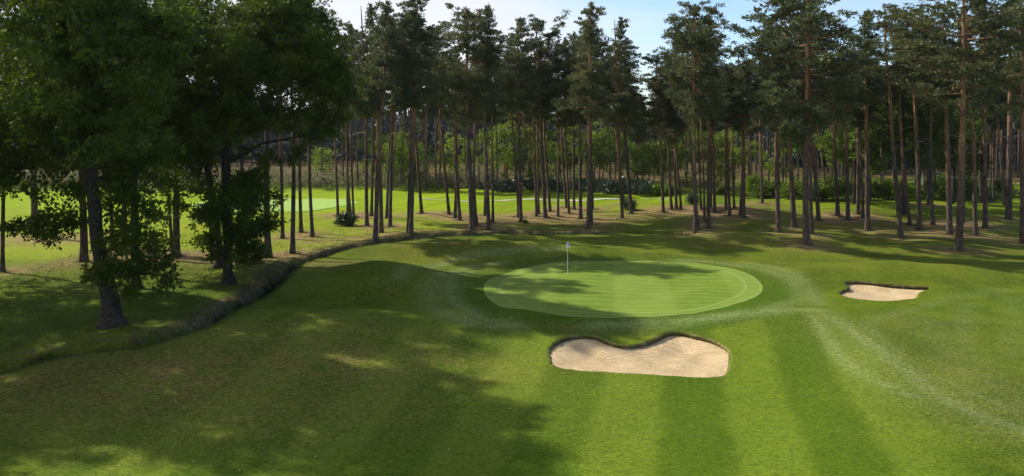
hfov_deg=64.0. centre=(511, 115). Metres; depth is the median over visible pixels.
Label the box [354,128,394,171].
young tree
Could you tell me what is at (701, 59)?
pine tree
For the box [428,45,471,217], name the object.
pine tree
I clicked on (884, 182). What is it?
leafy bush
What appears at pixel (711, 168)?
pine tree
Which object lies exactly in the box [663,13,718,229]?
pine tree
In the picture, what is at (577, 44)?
pine tree
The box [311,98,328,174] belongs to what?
pine tree
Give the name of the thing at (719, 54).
pine tree
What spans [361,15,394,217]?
pine tree
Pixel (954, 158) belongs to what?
broadleaf tree
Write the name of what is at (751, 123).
pine tree
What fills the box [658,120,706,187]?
young tree
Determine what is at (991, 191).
leafy bush
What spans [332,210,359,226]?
shrub
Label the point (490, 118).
pine tree
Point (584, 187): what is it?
shrub
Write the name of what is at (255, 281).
bank grass
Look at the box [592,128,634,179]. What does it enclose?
young tree
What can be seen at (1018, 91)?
pine tree
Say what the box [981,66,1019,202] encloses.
pine tree
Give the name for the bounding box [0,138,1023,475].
ground
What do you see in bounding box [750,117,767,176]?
pine tree
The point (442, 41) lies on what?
pine tree
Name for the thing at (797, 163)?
pine tree
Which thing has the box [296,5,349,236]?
pine tree
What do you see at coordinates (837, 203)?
pine tree
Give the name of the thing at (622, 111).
pine tree
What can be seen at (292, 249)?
pine tree
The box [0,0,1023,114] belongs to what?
sky
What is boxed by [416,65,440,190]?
pine tree
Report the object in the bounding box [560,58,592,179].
pine tree
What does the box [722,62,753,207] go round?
pine tree
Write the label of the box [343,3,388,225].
pine tree
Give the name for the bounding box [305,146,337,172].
young tree
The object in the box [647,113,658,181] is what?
pine tree
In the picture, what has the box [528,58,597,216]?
pine tree
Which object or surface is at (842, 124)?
pine tree
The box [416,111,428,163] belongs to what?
pine tree
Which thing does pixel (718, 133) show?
pine tree
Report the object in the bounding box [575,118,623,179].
young tree
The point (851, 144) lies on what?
pine tree
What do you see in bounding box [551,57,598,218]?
pine tree
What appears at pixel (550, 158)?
young tree
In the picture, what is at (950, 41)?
pine tree
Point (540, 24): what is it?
pine tree
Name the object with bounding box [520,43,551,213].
pine tree
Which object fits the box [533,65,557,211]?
pine tree
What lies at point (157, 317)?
rough grass
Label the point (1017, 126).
pine tree
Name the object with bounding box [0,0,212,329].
oak tree
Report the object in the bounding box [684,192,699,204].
shrub
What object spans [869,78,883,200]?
pine tree
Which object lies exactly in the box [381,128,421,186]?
young tree
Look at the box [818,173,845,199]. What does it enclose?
leafy bush
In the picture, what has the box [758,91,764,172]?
pine tree
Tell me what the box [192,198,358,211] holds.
putting green
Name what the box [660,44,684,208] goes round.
pine tree
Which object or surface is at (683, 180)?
undergrowth
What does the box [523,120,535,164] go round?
pine tree
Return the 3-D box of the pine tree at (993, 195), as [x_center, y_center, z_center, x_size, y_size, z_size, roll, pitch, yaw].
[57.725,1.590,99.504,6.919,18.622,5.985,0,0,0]
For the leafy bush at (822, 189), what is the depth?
96.56 m
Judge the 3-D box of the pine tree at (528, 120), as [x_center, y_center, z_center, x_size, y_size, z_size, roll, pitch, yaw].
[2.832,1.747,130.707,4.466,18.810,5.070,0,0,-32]
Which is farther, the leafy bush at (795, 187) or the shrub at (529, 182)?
the shrub at (529, 182)
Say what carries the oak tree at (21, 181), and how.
on the ground at (708, 428)
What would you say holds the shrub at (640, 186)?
on the ground at (708, 428)
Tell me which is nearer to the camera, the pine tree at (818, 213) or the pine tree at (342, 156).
the pine tree at (818, 213)
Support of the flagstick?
on the putting green at (606, 289)
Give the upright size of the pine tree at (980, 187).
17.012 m
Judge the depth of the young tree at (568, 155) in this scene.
133.04 m
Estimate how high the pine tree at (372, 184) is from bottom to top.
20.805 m
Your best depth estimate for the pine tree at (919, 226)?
78.07 m
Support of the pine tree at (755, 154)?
on the ground at (708, 428)
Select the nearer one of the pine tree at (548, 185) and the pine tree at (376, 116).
the pine tree at (376, 116)
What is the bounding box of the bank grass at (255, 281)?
[0,228,636,370]
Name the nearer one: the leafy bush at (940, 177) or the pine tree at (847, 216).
the pine tree at (847, 216)
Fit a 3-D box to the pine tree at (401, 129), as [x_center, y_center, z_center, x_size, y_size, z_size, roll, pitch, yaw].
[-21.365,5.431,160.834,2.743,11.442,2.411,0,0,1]
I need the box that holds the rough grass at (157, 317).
[0,202,1023,351]
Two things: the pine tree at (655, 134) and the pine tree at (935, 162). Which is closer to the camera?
the pine tree at (935, 162)
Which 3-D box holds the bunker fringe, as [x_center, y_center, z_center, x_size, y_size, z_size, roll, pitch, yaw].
[5.830,10.831,37.686,9.088,0.590,6.980,0,0,0]
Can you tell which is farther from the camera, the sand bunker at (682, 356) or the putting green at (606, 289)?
the putting green at (606, 289)
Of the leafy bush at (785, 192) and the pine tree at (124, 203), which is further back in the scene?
the leafy bush at (785, 192)
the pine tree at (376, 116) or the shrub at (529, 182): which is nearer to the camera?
the pine tree at (376, 116)
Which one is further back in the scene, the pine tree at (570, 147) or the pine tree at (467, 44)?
the pine tree at (570, 147)
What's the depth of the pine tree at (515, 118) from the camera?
131.51 m
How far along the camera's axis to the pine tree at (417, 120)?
170.78 m
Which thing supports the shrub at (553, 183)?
on the ground at (708, 428)
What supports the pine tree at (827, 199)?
on the ground at (708, 428)
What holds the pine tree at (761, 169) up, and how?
on the ground at (708, 428)
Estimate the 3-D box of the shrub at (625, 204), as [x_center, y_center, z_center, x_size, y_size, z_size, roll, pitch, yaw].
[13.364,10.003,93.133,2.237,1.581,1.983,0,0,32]
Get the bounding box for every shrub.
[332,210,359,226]
[476,177,500,189]
[489,176,523,191]
[518,174,541,189]
[545,176,578,191]
[569,176,594,190]
[578,177,605,192]
[597,176,631,193]
[616,176,656,194]
[623,198,638,209]
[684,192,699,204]
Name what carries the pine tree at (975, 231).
on the ground at (708, 428)
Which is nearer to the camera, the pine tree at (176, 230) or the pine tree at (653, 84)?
the pine tree at (176, 230)
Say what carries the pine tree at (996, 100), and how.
on the ground at (708, 428)
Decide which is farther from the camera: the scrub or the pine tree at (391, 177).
the scrub
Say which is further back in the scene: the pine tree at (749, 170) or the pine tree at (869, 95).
the pine tree at (749, 170)
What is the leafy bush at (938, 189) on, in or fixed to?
on the ground at (708, 428)
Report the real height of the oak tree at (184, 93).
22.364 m
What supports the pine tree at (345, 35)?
on the ground at (708, 428)
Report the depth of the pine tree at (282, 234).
71.13 m
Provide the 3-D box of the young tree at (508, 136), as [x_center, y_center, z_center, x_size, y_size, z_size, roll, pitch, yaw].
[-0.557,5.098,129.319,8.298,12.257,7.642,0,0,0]
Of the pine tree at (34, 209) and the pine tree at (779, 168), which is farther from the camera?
the pine tree at (779, 168)
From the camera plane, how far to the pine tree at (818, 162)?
125.05 m
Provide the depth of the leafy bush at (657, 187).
112.44 m
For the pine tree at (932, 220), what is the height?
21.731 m
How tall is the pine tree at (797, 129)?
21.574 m
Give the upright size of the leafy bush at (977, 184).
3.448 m
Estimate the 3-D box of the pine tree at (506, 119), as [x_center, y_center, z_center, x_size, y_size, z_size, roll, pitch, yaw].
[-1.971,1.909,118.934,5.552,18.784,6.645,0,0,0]
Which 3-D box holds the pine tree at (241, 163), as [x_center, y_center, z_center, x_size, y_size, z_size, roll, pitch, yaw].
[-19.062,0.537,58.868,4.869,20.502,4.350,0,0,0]
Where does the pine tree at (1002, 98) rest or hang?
on the ground at (708, 428)
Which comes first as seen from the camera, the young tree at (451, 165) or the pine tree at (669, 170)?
the pine tree at (669, 170)
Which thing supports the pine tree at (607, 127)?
on the ground at (708, 428)
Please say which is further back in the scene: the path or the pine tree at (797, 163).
the pine tree at (797, 163)
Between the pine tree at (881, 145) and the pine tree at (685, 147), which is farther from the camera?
the pine tree at (685, 147)
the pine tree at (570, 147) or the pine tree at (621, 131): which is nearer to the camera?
the pine tree at (621, 131)
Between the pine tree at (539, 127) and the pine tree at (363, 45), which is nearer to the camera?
the pine tree at (363, 45)
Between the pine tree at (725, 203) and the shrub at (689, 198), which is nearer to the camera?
the pine tree at (725, 203)
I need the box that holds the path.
[417,198,647,201]
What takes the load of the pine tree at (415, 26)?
on the ground at (708, 428)
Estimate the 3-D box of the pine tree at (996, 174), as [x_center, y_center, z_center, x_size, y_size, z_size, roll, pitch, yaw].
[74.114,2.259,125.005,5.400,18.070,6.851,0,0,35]
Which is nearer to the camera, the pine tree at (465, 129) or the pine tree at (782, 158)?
the pine tree at (782, 158)
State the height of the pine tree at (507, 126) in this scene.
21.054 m
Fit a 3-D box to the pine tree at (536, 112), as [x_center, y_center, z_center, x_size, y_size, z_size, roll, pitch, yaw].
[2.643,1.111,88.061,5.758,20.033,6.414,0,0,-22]
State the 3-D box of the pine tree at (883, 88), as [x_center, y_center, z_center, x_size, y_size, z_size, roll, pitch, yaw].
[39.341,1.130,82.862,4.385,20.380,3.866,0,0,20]
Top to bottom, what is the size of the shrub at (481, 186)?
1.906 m
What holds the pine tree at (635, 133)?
on the ground at (708, 428)
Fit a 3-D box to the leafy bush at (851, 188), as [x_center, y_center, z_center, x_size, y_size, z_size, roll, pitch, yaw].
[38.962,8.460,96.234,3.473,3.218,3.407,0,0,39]
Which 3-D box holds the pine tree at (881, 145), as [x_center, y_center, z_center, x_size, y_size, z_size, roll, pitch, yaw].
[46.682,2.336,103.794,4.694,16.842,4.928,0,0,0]
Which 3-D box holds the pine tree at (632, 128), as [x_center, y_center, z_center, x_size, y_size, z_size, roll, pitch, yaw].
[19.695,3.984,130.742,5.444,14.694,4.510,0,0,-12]
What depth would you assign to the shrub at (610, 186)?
114.30 m
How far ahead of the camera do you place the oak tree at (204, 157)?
57.03 m
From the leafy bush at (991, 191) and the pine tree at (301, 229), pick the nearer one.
the pine tree at (301, 229)
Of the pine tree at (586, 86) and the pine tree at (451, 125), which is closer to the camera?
the pine tree at (586, 86)
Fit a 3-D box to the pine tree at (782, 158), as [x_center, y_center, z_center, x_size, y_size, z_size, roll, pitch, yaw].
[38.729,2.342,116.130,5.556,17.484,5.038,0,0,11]
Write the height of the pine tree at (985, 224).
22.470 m
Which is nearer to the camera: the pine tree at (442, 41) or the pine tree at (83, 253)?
the pine tree at (83, 253)
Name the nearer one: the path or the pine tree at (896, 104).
the path
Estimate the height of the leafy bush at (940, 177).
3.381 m
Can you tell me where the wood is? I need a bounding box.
[0,94,1019,172]
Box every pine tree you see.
[0,0,14,271]
[23,4,37,234]
[78,61,100,262]
[102,65,113,244]
[110,53,126,252]
[150,5,205,254]
[172,13,212,256]
[195,0,225,258]
[220,0,252,219]
[257,2,299,257]
[266,14,284,238]
[275,3,306,253]
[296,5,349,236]
[298,7,317,232]
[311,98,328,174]
[326,48,348,214]
[327,100,344,185]
[329,50,371,214]
[332,31,364,213]
[337,20,365,213]
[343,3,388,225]
[344,106,359,185]
[349,0,417,242]
[350,25,396,232]
[352,62,364,173]
[360,52,389,215]
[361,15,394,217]
[367,13,427,226]
[381,0,458,236]
[382,13,442,232]
[383,91,404,182]
[397,114,408,143]
[399,111,403,188]
[402,25,423,213]
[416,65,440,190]
[416,104,427,167]
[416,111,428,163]
[419,21,454,214]
[421,3,520,230]
[425,88,447,189]
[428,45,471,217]
[428,86,445,186]
[439,45,463,220]
[442,70,472,186]
[446,116,460,148]
[455,42,503,225]
[457,60,503,215]
[457,115,473,162]
[461,3,507,229]
[461,54,482,188]
[480,46,512,221]
[492,16,543,222]
[493,74,513,191]
[493,118,502,169]
[497,37,526,216]
[498,60,513,173]
[503,97,525,179]
[505,57,535,176]
[509,32,567,216]
[510,9,582,217]
[514,84,532,168]
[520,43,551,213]
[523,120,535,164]
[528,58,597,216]
[531,118,547,175]
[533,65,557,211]
[539,40,567,207]
[547,36,576,213]
[550,1,629,228]
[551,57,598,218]
[559,31,578,209]
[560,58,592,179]
[564,128,576,178]
[568,24,615,224]
[588,55,608,208]
[591,118,601,176]
[595,67,644,201]
[598,57,615,180]
[600,16,641,217]
[601,123,608,171]
[603,37,648,213]
[614,119,628,167]
[626,108,651,178]
[626,116,651,179]
[631,50,678,212]
[647,48,680,209]
[647,68,692,209]
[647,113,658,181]
[655,0,729,233]
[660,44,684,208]
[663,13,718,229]
[680,115,692,176]
[681,52,716,221]
[682,60,725,212]
[684,17,723,208]
[686,24,728,227]
[705,115,724,179]
[710,72,719,206]
[711,63,746,215]
[718,59,750,210]
[720,40,770,215]
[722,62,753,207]
[728,0,888,245]
[730,68,759,217]
[740,57,768,203]
[742,80,762,175]
[743,62,756,180]
[745,1,829,227]
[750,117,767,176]
[754,121,763,174]
[756,57,769,181]
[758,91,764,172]
[760,43,801,232]
[760,80,782,198]
[764,106,785,181]
[778,21,839,220]
[781,91,796,180]
[788,32,832,234]
[793,115,821,170]
[797,117,799,181]
[811,47,860,216]
[814,77,833,200]
[814,106,829,178]
[817,105,826,182]
[825,76,836,197]
[828,126,829,173]
[829,43,860,219]
[832,123,843,178]
[839,8,891,230]
[839,120,856,179]
[840,34,885,214]
[847,65,883,217]
[856,2,952,238]
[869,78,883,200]
[876,71,896,180]
[877,26,921,225]
[880,0,1023,250]
[884,72,905,119]
[887,3,934,229]
[901,14,941,225]
[904,94,920,184]
[914,16,947,204]
[917,11,980,234]
[922,73,935,182]
[946,0,1011,235]
[948,21,973,222]
[957,6,1012,227]
[957,67,1007,201]
[966,73,1002,202]
[978,61,1013,202]
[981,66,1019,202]
[982,56,1019,204]
[988,120,993,172]
[992,0,1023,219]
[995,90,1007,179]
[998,0,1023,242]
[1013,119,1019,177]
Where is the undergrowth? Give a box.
[12,174,1019,199]
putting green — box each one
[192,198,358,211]
[484,261,762,317]
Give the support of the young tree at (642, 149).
on the ground at (708, 428)
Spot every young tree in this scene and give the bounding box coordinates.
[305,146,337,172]
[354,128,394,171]
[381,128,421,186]
[381,136,408,175]
[395,141,434,183]
[430,130,477,177]
[461,128,504,173]
[483,114,531,175]
[504,126,556,178]
[525,141,571,178]
[538,118,582,177]
[553,125,607,175]
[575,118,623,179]
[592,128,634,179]
[620,133,659,177]
[629,142,667,181]
[649,130,690,177]
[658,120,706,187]
[689,128,740,182]
[712,126,766,186]
[754,132,802,183]
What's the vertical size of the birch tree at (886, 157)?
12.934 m
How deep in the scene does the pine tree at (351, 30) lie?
88.66 m
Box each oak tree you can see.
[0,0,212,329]
[0,0,220,288]
[0,22,33,200]
[138,0,246,268]
[168,0,371,284]
[847,73,980,214]
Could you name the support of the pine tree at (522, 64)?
on the ground at (708, 428)
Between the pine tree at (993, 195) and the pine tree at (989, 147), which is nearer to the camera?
the pine tree at (993, 195)
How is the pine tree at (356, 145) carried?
on the ground at (708, 428)
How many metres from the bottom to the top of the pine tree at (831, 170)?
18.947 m
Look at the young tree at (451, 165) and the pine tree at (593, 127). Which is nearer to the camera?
the young tree at (451, 165)
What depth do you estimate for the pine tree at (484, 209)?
89.91 m
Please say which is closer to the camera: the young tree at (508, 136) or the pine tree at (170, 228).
the pine tree at (170, 228)
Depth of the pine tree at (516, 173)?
88.02 m
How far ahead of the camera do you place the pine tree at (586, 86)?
77.47 m
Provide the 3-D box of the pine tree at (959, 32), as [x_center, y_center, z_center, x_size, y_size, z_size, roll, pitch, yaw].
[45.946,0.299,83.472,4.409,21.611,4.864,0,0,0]
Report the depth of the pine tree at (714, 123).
90.56 m
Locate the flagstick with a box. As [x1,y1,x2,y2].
[566,242,570,273]
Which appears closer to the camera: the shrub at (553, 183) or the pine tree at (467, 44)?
the pine tree at (467, 44)
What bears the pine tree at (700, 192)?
on the ground at (708, 428)
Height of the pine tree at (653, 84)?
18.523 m
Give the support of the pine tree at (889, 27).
on the ground at (708, 428)
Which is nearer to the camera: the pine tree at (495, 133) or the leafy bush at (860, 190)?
the leafy bush at (860, 190)
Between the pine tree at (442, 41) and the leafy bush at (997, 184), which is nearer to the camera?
the pine tree at (442, 41)
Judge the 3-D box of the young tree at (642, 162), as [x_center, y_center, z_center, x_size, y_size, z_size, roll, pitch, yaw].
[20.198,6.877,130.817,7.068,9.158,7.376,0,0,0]
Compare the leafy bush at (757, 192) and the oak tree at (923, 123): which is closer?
the oak tree at (923, 123)
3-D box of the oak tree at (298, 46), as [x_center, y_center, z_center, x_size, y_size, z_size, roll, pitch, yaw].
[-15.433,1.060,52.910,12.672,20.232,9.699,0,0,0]
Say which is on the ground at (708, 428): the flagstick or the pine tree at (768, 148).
the pine tree at (768, 148)
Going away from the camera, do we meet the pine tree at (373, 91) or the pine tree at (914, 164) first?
the pine tree at (373, 91)
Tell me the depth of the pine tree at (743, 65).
88.03 m
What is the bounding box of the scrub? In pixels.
[12,165,513,188]
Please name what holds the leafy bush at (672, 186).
on the ground at (708, 428)
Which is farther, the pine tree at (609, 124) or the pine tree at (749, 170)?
the pine tree at (609, 124)
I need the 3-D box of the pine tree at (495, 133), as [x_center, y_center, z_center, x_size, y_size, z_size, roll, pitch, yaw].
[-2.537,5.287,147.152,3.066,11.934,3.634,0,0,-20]
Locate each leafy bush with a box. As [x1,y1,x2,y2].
[645,182,668,195]
[657,181,688,194]
[706,179,732,195]
[745,173,768,197]
[751,182,774,198]
[766,181,785,197]
[780,182,796,198]
[781,179,801,199]
[794,179,819,198]
[812,181,834,200]
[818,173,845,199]
[830,174,855,199]
[843,178,876,199]
[864,178,890,200]
[871,177,893,200]
[882,177,916,200]
[914,179,956,199]
[932,168,955,183]
[939,177,977,200]
[957,175,978,195]
[977,182,1000,198]
[987,176,1017,194]
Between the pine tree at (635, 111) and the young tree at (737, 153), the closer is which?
the pine tree at (635, 111)
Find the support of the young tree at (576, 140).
on the ground at (708, 428)
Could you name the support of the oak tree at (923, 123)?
on the ground at (708, 428)
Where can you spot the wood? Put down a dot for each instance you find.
(446, 129)
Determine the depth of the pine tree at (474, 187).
81.67 m
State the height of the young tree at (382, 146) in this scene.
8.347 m
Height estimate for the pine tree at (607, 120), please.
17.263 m
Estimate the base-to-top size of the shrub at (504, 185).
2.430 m
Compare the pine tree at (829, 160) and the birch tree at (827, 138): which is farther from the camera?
the pine tree at (829, 160)
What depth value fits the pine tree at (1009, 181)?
86.32 m
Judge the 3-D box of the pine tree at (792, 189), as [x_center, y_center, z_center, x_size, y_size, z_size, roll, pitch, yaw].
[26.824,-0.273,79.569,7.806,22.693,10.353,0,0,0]
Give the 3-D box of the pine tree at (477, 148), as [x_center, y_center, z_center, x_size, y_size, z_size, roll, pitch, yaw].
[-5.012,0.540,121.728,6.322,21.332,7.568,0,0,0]
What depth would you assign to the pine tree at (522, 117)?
126.70 m
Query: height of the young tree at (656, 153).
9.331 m
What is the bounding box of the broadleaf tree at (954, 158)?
[921,110,999,203]
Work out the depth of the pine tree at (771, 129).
106.68 m
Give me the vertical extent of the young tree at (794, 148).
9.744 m
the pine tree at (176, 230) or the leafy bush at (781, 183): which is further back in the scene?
the leafy bush at (781, 183)
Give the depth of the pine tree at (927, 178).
94.27 m
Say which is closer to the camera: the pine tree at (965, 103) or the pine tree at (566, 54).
the pine tree at (965, 103)
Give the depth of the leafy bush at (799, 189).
97.79 m
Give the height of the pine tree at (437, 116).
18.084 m
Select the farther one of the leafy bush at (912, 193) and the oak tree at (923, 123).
the leafy bush at (912, 193)
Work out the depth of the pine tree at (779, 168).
101.99 m
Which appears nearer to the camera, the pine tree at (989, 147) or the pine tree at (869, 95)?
the pine tree at (869, 95)
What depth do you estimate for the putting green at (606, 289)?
50.38 m
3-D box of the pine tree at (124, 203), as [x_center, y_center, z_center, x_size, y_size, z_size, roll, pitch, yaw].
[-30.702,-0.146,64.653,3.062,22.421,3.828,0,0,-18]
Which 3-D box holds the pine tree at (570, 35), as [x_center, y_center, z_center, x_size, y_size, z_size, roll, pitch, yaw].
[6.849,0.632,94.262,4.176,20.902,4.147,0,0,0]
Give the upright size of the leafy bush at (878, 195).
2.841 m
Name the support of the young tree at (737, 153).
on the ground at (708, 428)
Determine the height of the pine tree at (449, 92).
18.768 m
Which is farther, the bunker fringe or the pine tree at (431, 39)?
the pine tree at (431, 39)
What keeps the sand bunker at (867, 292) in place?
on the ground at (708, 428)
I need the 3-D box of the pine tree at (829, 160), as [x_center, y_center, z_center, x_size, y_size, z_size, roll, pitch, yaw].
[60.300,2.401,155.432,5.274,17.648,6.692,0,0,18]
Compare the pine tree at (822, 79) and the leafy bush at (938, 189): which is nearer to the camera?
the pine tree at (822, 79)
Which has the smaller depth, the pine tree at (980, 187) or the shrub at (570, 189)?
the pine tree at (980, 187)
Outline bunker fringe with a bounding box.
[542,331,737,380]
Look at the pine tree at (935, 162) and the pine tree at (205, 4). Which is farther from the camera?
the pine tree at (935, 162)
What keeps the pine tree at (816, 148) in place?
on the ground at (708, 428)
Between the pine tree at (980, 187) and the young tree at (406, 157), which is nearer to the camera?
the pine tree at (980, 187)
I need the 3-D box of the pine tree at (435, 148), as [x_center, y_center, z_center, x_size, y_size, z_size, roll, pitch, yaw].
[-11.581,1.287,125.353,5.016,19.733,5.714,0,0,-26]
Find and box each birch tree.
[813,107,897,203]
[840,113,914,182]
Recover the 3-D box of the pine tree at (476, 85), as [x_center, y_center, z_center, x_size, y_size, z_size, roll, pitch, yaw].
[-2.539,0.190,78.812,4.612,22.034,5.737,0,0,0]
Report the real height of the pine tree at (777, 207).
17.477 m
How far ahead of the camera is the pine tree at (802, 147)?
117.27 m
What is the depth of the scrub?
128.77 m
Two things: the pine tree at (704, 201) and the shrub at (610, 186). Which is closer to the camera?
the pine tree at (704, 201)
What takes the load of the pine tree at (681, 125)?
on the ground at (708, 428)
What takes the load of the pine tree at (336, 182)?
on the ground at (708, 428)
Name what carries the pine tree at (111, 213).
on the ground at (708, 428)
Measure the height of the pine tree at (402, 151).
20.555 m
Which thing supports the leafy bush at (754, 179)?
on the ground at (708, 428)
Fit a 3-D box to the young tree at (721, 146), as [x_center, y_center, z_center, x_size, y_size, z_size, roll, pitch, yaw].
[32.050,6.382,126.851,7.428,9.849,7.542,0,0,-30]
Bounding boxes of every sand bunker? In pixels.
[550,336,728,377]
[841,284,923,300]
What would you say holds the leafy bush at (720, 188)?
on the ground at (708, 428)
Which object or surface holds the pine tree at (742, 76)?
on the ground at (708, 428)
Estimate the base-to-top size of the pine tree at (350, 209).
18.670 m
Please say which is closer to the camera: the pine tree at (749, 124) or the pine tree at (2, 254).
the pine tree at (2, 254)
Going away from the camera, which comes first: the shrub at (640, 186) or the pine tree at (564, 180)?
the pine tree at (564, 180)
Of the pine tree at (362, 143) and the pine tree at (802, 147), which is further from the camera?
the pine tree at (362, 143)
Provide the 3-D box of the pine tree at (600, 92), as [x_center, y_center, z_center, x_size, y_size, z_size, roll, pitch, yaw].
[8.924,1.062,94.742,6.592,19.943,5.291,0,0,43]
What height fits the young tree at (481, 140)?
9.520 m
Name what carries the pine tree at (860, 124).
on the ground at (708, 428)
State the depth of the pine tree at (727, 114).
86.93 m
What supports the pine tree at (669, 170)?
on the ground at (708, 428)
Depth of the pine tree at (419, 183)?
91.28 m
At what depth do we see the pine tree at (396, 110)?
122.49 m
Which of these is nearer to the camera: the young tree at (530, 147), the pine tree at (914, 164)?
the pine tree at (914, 164)
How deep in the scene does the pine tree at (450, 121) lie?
171.97 m
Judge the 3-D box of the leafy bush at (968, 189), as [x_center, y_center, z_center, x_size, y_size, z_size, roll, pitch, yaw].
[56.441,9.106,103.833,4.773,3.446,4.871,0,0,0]
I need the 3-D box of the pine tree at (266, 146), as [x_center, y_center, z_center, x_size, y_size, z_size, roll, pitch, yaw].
[-17.968,0.128,62.005,5.388,21.625,3.980,0,0,29]
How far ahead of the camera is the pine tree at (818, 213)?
85.30 m
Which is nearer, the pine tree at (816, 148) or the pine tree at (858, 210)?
the pine tree at (858, 210)
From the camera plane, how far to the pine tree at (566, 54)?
90.72 m

